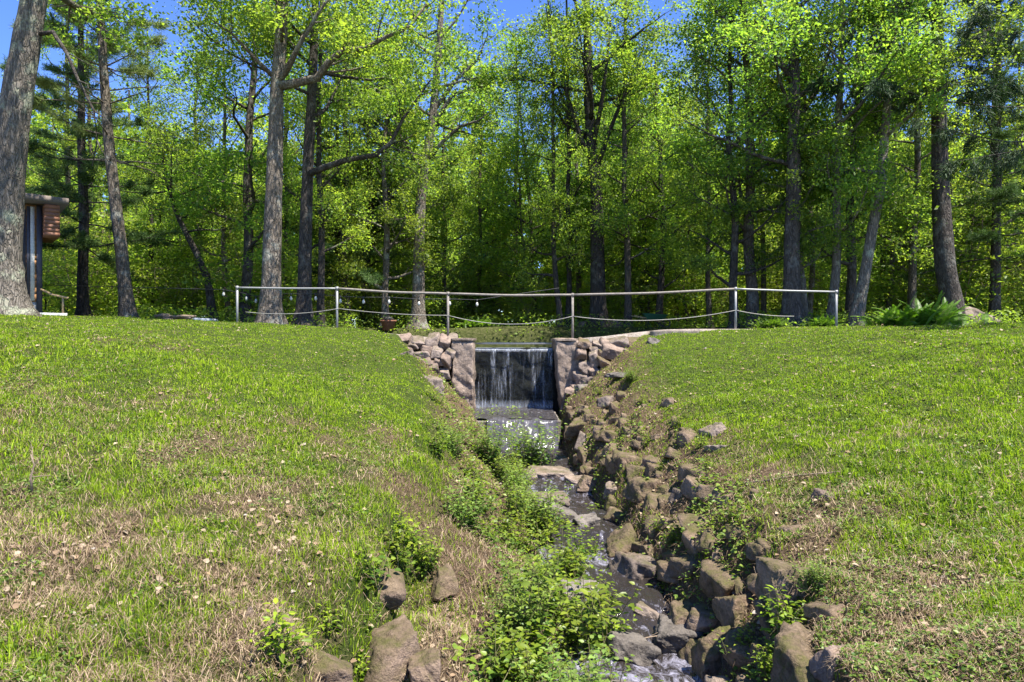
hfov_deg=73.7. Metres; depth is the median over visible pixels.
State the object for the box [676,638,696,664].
stone
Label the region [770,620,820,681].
stone
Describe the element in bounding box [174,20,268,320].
maple tree
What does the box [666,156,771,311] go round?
young tree
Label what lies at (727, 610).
stone
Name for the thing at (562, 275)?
young tree
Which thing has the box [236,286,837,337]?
railing
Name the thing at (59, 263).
young tree
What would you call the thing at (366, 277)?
hemlock tree
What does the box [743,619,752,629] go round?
stone
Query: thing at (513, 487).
leafy weed
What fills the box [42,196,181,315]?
shrub
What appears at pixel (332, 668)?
stone
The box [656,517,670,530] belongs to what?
stone
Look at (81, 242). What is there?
pine tree
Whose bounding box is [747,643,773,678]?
leafy weed
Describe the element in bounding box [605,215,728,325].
shrub
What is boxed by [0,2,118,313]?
maple tree
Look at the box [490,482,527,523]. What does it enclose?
leafy weed
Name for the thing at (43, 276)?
young tree
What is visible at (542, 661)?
leafy weed
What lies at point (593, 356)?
stone wall
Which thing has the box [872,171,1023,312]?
shrub
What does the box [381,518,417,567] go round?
leafy weed
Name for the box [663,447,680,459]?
stone
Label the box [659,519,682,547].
leafy weed
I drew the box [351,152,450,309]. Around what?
young tree
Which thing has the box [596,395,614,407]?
stone
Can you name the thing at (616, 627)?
leafy weed
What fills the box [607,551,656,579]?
stone
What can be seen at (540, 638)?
leafy weed
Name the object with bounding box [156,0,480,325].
oak tree
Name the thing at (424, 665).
stone
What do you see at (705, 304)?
shrub
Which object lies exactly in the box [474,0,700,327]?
maple tree
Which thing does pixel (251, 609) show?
stone
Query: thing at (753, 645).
stone
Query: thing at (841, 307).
shrub
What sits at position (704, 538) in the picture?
stone
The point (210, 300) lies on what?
maple tree
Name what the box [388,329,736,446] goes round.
dam
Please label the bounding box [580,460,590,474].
stone
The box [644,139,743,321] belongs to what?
young tree
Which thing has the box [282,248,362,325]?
shrub
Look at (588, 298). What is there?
shrub
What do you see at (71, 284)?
shrub
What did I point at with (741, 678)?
stone
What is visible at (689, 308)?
shrub
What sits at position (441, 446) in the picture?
leafy weed
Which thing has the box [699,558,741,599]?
stone
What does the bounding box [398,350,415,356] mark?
stone
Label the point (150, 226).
young tree
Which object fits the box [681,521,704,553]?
stone
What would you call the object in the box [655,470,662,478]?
stone
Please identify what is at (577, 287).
maple tree
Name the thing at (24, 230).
window
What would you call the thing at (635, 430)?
stone
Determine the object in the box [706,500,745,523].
leafy weed
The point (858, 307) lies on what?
maple tree
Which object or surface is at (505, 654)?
leafy weed
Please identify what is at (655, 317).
wheelbarrow
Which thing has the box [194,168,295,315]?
young tree
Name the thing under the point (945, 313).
fern
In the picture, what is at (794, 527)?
stone
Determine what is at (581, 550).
leafy weed
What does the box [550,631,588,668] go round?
leafy weed
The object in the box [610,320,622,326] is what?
rock
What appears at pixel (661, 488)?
stone
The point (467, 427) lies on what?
leafy weed
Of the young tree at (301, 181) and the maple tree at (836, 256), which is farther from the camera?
the young tree at (301, 181)
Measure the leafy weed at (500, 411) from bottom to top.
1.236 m
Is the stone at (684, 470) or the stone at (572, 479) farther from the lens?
the stone at (572, 479)
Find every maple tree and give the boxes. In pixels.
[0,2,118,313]
[25,36,145,308]
[88,29,194,313]
[88,78,292,319]
[117,49,258,308]
[119,0,345,322]
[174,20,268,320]
[235,3,328,317]
[261,0,393,325]
[283,43,463,326]
[286,22,406,324]
[315,22,463,327]
[408,31,489,327]
[434,67,518,318]
[458,33,556,325]
[467,91,582,325]
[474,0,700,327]
[503,0,593,326]
[525,0,615,326]
[529,44,639,321]
[558,64,634,313]
[570,51,743,326]
[574,0,692,326]
[605,100,692,326]
[636,0,959,325]
[641,0,889,325]
[644,3,758,327]
[646,74,714,327]
[650,0,828,328]
[654,22,741,327]
[705,0,890,325]
[728,0,815,322]
[753,0,1023,325]
[754,0,938,324]
[766,14,879,318]
[772,0,958,318]
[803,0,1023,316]
[808,60,932,316]
[841,0,985,309]
[841,3,959,311]
[904,85,1022,296]
[910,0,1023,320]
[977,1,1023,321]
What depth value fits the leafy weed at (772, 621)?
5.52 m
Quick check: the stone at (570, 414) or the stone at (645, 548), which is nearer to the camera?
the stone at (645, 548)
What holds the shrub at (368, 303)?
on the ground at (478, 335)
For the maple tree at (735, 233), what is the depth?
24.88 m
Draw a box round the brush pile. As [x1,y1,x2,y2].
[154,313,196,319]
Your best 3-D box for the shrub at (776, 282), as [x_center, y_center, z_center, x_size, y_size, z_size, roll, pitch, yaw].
[12.461,-2.927,30.960,5.758,4.902,5.310,0,0,2]
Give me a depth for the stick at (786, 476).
8.15 m
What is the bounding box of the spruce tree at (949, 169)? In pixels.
[905,31,1023,184]
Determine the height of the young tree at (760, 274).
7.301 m
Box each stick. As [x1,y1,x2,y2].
[29,445,50,494]
[741,465,840,484]
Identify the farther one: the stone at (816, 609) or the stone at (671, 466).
the stone at (671, 466)
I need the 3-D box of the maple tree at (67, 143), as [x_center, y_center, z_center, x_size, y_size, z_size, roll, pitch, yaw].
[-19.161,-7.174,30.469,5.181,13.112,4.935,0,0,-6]
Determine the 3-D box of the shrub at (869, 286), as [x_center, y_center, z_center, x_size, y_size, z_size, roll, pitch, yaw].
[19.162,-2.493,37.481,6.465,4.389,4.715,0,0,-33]
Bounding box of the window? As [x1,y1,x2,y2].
[22,209,25,281]
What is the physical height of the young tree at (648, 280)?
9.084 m
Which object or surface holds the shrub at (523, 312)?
on the ground at (478, 335)
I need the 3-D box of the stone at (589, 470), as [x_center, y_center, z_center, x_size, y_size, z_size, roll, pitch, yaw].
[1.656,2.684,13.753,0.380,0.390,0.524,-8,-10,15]
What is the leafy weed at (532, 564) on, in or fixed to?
on the ground at (478, 335)
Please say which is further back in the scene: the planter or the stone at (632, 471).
the planter
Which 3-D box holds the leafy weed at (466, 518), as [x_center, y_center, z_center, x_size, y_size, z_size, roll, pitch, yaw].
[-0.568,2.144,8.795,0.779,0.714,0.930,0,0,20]
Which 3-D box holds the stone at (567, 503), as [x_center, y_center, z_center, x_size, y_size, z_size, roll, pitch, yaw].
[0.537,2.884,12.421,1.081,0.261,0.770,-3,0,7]
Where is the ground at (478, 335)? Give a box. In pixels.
[0,315,1023,681]
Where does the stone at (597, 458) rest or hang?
on the ground at (478, 335)
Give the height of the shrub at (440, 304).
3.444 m
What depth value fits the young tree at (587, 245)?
33.16 m
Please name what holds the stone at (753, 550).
on the ground at (478, 335)
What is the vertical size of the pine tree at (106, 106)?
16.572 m
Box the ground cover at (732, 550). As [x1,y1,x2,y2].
[420,347,805,681]
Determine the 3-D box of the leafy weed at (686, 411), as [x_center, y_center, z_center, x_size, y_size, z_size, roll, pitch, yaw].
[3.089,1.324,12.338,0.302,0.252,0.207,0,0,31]
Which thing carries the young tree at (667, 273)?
on the ground at (478, 335)
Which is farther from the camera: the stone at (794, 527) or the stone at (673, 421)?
the stone at (673, 421)
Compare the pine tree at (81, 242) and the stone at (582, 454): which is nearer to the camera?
the stone at (582, 454)
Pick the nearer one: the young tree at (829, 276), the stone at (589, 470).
the stone at (589, 470)
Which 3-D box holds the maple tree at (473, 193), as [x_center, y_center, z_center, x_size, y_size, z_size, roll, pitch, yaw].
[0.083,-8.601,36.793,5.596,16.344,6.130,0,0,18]
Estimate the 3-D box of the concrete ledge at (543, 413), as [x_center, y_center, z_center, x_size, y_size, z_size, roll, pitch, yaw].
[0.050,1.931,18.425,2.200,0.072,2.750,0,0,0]
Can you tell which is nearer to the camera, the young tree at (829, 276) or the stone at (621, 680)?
the stone at (621, 680)
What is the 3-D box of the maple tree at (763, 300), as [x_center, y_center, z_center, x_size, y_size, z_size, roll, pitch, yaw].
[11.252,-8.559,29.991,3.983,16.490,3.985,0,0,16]
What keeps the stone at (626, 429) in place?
on the ground at (478, 335)
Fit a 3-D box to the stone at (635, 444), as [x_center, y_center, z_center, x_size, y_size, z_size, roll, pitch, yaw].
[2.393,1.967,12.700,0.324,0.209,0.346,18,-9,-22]
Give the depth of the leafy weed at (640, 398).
14.47 m
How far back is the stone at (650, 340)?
18.07 m
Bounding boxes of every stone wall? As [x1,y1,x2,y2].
[399,332,457,379]
[569,336,638,387]
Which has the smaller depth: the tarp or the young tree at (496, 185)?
the tarp
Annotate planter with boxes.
[380,316,396,329]
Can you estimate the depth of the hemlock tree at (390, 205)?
33.65 m
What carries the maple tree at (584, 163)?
on the ground at (478, 335)
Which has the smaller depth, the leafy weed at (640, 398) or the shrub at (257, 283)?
the leafy weed at (640, 398)
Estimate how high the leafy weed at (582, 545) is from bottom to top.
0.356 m
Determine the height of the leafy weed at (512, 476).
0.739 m
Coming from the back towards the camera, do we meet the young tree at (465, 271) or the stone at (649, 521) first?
the young tree at (465, 271)
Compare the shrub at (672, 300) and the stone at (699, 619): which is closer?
the stone at (699, 619)
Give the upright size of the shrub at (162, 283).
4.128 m
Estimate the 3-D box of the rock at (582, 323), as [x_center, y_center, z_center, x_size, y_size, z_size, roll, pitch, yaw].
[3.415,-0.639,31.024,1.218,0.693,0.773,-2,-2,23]
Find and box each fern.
[457,315,500,327]
[754,316,794,326]
[806,313,843,326]
[850,291,989,325]
[865,302,933,326]
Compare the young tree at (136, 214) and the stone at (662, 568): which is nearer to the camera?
the stone at (662, 568)
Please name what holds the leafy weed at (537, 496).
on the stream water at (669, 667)
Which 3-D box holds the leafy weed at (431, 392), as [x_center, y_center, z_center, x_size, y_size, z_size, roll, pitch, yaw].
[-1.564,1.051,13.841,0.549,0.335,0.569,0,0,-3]
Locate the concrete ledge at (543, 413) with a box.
[472,406,557,418]
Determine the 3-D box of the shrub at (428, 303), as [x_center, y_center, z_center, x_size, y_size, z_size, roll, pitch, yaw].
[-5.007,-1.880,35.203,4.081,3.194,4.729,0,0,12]
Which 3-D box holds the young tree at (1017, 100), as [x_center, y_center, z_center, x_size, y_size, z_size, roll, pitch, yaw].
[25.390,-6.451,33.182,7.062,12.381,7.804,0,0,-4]
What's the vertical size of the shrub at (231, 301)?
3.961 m
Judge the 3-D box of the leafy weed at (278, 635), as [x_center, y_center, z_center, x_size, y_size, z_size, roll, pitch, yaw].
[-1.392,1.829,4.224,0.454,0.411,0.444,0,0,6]
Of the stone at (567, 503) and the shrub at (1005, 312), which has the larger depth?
the shrub at (1005, 312)
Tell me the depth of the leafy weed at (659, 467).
11.09 m
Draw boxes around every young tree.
[25,118,97,308]
[25,163,56,284]
[27,160,76,296]
[42,183,113,294]
[42,249,69,312]
[43,182,121,309]
[91,123,234,307]
[92,148,186,303]
[95,173,173,283]
[130,157,242,312]
[143,169,243,317]
[163,208,216,310]
[182,119,326,290]
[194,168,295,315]
[202,212,257,316]
[252,119,355,310]
[255,184,356,312]
[289,128,392,314]
[289,182,396,311]
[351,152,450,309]
[363,183,457,323]
[389,169,500,327]
[400,175,485,315]
[435,122,542,326]
[449,168,555,325]
[465,123,579,325]
[497,145,582,322]
[526,178,586,322]
[538,131,665,323]
[541,182,635,313]
[582,160,672,314]
[605,150,711,324]
[605,181,689,325]
[624,111,744,327]
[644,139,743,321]
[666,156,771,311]
[681,189,755,326]
[701,186,823,313]
[720,212,782,312]
[757,189,819,306]
[758,188,860,320]
[777,188,876,311]
[806,136,928,310]
[807,213,879,318]
[858,177,984,308]
[886,109,1022,307]
[927,182,1006,301]
[957,96,1023,313]
[976,167,1023,313]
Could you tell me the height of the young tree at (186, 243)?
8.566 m
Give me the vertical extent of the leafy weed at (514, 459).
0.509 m
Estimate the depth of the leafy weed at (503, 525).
9.30 m
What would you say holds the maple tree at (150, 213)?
on the ground at (478, 335)
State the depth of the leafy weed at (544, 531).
10.37 m
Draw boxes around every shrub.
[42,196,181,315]
[42,255,107,315]
[46,232,195,315]
[92,244,191,313]
[134,260,222,317]
[136,265,202,308]
[175,235,316,321]
[191,254,290,315]
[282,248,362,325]
[314,257,437,327]
[350,283,400,327]
[365,243,470,324]
[380,272,452,327]
[426,232,542,326]
[431,276,462,325]
[440,244,502,324]
[440,267,523,326]
[466,225,573,324]
[491,278,555,326]
[511,278,573,326]
[562,270,633,320]
[574,264,668,326]
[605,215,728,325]
[664,268,719,325]
[687,276,728,326]
[691,273,781,326]
[697,265,760,318]
[724,228,846,316]
[739,293,780,319]
[805,254,901,323]
[814,264,904,319]
[869,228,989,314]
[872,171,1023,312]
[955,207,1023,320]
[979,271,1023,316]
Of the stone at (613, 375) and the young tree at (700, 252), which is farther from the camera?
the young tree at (700, 252)
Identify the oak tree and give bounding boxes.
[0,0,190,316]
[154,0,504,324]
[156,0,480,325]
[335,0,560,328]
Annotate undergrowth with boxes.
[42,303,1023,341]
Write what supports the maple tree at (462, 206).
on the ground at (478, 335)
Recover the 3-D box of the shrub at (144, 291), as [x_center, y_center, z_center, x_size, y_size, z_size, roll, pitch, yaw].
[-18.241,-2.814,32.393,5.601,4.471,5.988,0,0,25]
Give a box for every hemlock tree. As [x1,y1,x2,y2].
[281,2,410,326]
[317,36,441,287]
[575,81,673,317]
[883,0,1023,320]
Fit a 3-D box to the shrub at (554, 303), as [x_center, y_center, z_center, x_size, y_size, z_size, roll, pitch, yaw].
[1.135,-3.490,37.794,6.906,5.879,6.369,0,0,-44]
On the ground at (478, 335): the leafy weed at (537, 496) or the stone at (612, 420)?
the stone at (612, 420)
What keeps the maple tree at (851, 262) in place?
on the ground at (478, 335)
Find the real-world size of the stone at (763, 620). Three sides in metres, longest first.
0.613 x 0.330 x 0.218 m
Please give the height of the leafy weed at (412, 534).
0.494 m
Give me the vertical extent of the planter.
0.600 m
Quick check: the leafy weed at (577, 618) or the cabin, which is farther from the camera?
the cabin
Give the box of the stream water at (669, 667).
[497,447,703,681]
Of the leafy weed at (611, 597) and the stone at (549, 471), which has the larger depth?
the stone at (549, 471)
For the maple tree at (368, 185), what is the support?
on the ground at (478, 335)
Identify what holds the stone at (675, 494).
on the ground at (478, 335)
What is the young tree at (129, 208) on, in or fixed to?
on the ground at (478, 335)
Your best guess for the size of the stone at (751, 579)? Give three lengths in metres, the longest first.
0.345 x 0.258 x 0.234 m
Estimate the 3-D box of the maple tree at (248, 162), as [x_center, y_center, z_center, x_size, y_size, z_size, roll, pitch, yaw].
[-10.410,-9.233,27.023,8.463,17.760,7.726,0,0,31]
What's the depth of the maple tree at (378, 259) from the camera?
31.82 m
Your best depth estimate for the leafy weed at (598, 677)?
5.89 m
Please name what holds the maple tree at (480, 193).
on the ground at (478, 335)
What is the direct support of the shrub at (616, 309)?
on the ground at (478, 335)
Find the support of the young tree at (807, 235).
on the ground at (478, 335)
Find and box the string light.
[52,285,557,305]
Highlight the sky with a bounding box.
[0,0,1023,327]
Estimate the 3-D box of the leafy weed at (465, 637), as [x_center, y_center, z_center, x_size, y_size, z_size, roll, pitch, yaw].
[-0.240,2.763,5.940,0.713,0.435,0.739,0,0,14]
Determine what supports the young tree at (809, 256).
on the ground at (478, 335)
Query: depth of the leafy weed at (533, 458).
15.29 m
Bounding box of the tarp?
[192,318,218,321]
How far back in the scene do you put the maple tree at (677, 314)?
35.80 m
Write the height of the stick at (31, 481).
0.468 m
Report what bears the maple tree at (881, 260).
on the ground at (478, 335)
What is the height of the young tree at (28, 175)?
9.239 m
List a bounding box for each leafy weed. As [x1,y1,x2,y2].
[236,597,326,672]
[316,601,345,637]
[352,649,369,681]
[355,544,400,589]
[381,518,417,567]
[394,509,428,550]
[400,529,443,579]
[418,364,432,375]
[421,385,446,401]
[428,426,449,456]
[430,420,470,459]
[434,393,449,404]
[441,478,499,535]
[442,632,523,681]
[444,404,461,416]
[453,450,486,480]
[455,420,521,466]
[460,479,478,495]
[460,618,543,681]
[463,419,485,433]
[465,469,499,514]
[465,512,500,545]
[470,472,490,494]
[470,563,569,662]
[478,405,525,415]
[480,549,563,631]
[482,450,509,478]
[482,583,549,643]
[482,621,545,681]
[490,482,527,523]
[490,510,519,552]
[490,511,515,545]
[493,509,561,558]
[496,416,566,467]
[497,458,535,494]
[498,477,533,510]
[500,452,523,468]
[500,460,536,489]
[501,655,540,681]
[503,634,614,681]
[509,463,528,472]
[511,479,572,533]
[512,491,555,532]
[512,551,546,579]
[513,587,539,629]
[518,545,611,626]
[520,568,650,660]
[530,490,544,506]
[531,507,570,544]
[531,648,560,680]
[533,517,594,564]
[538,545,578,583]
[545,510,570,525]
[546,544,588,579]
[550,540,586,576]
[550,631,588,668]
[552,635,663,681]
[559,597,582,636]
[568,593,609,621]
[576,574,621,610]
[577,534,606,560]
[594,608,637,640]
[617,365,641,383]
[634,392,645,404]
[641,435,650,445]
[646,514,664,531]
[655,460,665,470]
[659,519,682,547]
[669,413,684,427]
[677,407,691,419]
[694,433,707,449]
[696,517,714,533]
[702,454,713,467]
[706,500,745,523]
[711,620,755,661]
[731,478,744,494]
[742,613,757,632]
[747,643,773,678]
[749,584,813,638]
[788,553,845,594]
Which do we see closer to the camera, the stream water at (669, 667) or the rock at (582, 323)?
the stream water at (669, 667)
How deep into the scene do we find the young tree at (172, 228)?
38.38 m
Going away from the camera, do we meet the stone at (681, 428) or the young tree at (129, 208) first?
the stone at (681, 428)
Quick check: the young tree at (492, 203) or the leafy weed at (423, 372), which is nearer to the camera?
the leafy weed at (423, 372)
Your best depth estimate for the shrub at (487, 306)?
35.19 m
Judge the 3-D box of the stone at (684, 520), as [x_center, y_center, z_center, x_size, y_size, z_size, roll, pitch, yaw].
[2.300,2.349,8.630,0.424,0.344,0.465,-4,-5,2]
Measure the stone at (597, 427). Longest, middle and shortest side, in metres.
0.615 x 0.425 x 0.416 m
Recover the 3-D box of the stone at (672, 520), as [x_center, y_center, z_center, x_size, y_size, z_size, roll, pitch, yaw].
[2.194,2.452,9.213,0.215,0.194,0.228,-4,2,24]
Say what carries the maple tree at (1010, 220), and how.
on the ground at (478, 335)
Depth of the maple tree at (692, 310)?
36.81 m
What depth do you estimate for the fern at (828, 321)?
21.79 m
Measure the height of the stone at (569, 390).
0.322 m
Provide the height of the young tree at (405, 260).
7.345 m
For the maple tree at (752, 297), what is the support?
on the ground at (478, 335)
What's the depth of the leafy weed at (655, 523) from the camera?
9.50 m
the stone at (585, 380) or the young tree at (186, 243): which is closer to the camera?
the stone at (585, 380)
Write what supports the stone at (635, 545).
on the ground at (478, 335)
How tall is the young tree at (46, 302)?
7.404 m
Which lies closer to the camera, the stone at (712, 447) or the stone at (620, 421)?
the stone at (712, 447)
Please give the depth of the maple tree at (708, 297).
29.93 m
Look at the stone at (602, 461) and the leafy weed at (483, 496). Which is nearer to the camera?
the leafy weed at (483, 496)
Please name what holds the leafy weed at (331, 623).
on the ground at (478, 335)
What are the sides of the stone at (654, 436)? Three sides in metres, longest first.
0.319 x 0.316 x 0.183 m
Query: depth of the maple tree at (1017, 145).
33.04 m
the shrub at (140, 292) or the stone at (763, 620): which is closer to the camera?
the stone at (763, 620)
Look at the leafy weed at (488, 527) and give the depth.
8.80 m
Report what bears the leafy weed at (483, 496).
on the ground at (478, 335)
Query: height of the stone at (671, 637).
0.275 m
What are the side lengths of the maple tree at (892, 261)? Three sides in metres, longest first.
14.902 x 5.271 x 4.916 m
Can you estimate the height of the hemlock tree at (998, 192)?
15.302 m
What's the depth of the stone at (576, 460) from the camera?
14.74 m
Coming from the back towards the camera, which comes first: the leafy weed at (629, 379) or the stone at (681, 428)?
the leafy weed at (629, 379)
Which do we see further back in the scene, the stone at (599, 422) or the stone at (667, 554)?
the stone at (599, 422)
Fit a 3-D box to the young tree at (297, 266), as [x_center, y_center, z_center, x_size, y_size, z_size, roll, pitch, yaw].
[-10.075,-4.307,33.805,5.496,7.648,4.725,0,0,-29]
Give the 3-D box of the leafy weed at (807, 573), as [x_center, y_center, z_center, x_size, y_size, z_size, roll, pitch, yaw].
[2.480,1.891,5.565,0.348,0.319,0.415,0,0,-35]
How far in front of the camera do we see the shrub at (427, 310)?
32.44 m
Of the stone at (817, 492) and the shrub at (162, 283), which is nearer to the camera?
the stone at (817, 492)
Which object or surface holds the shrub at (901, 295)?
on the ground at (478, 335)
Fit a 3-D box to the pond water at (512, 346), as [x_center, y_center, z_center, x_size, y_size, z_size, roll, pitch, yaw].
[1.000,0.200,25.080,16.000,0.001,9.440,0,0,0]
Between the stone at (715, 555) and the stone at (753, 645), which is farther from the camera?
the stone at (715, 555)
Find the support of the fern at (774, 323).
on the ground at (478, 335)
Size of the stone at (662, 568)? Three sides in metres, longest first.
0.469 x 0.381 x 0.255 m
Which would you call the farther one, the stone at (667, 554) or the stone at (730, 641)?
the stone at (667, 554)
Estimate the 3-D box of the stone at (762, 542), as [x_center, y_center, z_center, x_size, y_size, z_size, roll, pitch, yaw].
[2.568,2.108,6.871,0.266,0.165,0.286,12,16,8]
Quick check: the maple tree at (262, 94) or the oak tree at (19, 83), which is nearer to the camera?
the oak tree at (19, 83)
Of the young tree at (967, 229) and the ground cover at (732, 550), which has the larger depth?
the young tree at (967, 229)
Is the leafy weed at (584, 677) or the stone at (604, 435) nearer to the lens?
the leafy weed at (584, 677)
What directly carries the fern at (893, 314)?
on the ground at (478, 335)
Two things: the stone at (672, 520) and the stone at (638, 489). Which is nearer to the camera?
the stone at (672, 520)
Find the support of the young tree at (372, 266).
on the ground at (478, 335)
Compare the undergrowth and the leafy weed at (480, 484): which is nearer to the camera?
the leafy weed at (480, 484)
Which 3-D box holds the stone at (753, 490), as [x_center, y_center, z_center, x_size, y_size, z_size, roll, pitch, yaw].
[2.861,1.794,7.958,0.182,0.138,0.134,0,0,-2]
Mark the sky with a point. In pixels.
(8, 8)
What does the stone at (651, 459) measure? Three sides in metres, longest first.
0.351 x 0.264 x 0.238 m
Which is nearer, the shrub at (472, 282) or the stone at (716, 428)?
the stone at (716, 428)
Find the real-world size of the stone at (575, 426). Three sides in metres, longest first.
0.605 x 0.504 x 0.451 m
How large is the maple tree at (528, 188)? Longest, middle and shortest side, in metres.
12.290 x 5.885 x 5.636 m
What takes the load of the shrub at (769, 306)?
on the ground at (478, 335)
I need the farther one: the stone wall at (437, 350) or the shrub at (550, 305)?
the shrub at (550, 305)
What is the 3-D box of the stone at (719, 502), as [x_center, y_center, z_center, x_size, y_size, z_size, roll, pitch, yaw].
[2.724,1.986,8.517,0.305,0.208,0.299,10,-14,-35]
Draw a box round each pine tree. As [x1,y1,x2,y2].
[0,0,184,315]
[0,0,184,317]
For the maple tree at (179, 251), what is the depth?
33.25 m
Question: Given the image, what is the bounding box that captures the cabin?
[22,193,68,315]
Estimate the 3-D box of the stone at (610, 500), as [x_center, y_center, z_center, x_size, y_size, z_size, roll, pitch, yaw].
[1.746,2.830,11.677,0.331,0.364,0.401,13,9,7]
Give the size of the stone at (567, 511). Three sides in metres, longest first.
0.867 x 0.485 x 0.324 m
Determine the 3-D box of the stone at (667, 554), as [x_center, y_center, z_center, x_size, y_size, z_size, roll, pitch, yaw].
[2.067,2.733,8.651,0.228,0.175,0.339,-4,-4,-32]
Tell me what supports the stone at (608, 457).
on the ground at (478, 335)
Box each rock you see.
[577,320,587,326]
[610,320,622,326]
[965,306,1002,322]
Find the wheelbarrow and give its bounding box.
[633,313,670,327]
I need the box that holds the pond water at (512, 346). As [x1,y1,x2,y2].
[475,346,550,347]
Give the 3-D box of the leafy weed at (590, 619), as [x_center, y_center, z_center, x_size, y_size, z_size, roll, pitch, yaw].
[0.750,2.922,7.348,1.059,0.940,1.201,0,0,-18]
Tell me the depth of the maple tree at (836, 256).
22.58 m
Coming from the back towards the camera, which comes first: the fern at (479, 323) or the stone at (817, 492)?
the fern at (479, 323)
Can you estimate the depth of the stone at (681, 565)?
8.03 m
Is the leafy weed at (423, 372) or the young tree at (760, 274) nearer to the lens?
the leafy weed at (423, 372)
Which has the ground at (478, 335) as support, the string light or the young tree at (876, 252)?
the young tree at (876, 252)
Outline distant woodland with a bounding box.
[26,39,1023,327]
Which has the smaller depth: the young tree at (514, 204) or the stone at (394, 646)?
the stone at (394, 646)
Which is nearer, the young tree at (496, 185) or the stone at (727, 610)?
the stone at (727, 610)
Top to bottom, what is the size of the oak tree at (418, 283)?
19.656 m
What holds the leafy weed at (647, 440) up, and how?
on the ground at (478, 335)
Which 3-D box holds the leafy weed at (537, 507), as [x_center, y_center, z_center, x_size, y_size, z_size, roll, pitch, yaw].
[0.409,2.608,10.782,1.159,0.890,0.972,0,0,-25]
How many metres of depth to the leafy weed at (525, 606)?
6.72 m
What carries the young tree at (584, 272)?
on the ground at (478, 335)
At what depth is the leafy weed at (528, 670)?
5.95 m
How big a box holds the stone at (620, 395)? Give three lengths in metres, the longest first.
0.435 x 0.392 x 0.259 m
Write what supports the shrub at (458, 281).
on the ground at (478, 335)
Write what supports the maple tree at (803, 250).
on the ground at (478, 335)
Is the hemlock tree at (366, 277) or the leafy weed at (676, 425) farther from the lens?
the hemlock tree at (366, 277)
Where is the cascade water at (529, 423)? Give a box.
[487,417,558,449]
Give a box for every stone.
[245,606,253,616]
[260,614,296,636]
[310,649,352,681]
[363,614,419,681]
[377,567,406,609]
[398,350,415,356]
[408,647,441,681]
[427,375,443,396]
[431,563,458,600]
[524,465,573,478]
[527,491,569,506]
[535,497,576,515]
[560,579,601,598]
[564,386,573,394]
[564,405,571,413]
[564,475,592,483]
[565,416,586,438]
[568,411,574,420]
[571,513,600,526]
[573,454,579,464]
[574,384,587,393]
[574,431,586,451]
[577,405,588,412]
[577,446,587,463]
[577,475,596,492]
[579,377,593,383]
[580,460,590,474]
[581,408,590,415]
[582,414,594,421]
[583,466,596,475]
[589,418,596,424]
[592,425,604,438]
[594,429,616,442]
[594,453,601,463]
[595,419,604,425]
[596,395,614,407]
[599,442,617,457]
[599,458,604,465]
[603,372,627,377]
[603,481,616,499]
[603,506,623,522]
[604,454,611,471]
[604,494,616,510]
[604,631,660,666]
[606,522,637,557]
[607,450,642,475]
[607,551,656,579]
[608,402,618,413]
[608,416,620,423]
[611,679,630,681]
[616,391,626,400]
[618,418,628,427]
[621,412,627,417]
[622,426,630,432]
[622,477,660,504]
[625,425,645,434]
[625,464,645,480]
[630,440,644,450]
[630,541,642,551]
[634,601,658,619]
[639,543,653,556]
[641,455,658,466]
[643,492,660,510]
[644,462,660,477]
[644,514,660,536]
[646,337,659,343]
[649,433,663,440]
[654,613,703,653]
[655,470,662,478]
[656,484,670,494]
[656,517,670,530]
[656,560,679,583]
[658,492,670,508]
[660,397,673,406]
[662,547,675,559]
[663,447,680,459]
[667,464,676,470]
[667,517,677,527]
[668,488,681,502]
[668,554,698,578]
[668,598,693,624]
[669,438,676,446]
[671,417,679,425]
[673,522,682,537]
[676,428,697,446]
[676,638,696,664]
[677,463,706,481]
[677,513,707,530]
[678,427,693,431]
[679,475,699,499]
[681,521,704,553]
[686,601,717,632]
[690,625,730,680]
[693,526,718,556]
[697,484,722,500]
[698,422,725,437]
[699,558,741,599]
[703,445,727,451]
[704,674,732,681]
[712,546,722,559]
[712,593,752,629]
[713,492,736,507]
[721,626,759,668]
[725,524,744,541]
[734,577,746,594]
[736,674,756,681]
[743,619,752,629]
[745,542,763,561]
[746,573,756,593]
[749,488,762,497]
[749,641,771,664]
[753,598,776,645]
[754,537,773,557]
[754,556,813,627]
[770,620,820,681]
[777,523,806,534]
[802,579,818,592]
[803,601,844,623]
[808,644,845,681]
[809,487,834,501]
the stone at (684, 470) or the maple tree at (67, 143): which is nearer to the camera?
the stone at (684, 470)
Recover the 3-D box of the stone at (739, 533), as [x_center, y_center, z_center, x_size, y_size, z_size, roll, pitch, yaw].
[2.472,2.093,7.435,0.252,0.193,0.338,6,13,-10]
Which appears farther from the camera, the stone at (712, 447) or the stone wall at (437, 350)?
the stone wall at (437, 350)
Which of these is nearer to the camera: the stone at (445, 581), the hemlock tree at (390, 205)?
the stone at (445, 581)
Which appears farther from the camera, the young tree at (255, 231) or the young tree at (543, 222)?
the young tree at (543, 222)

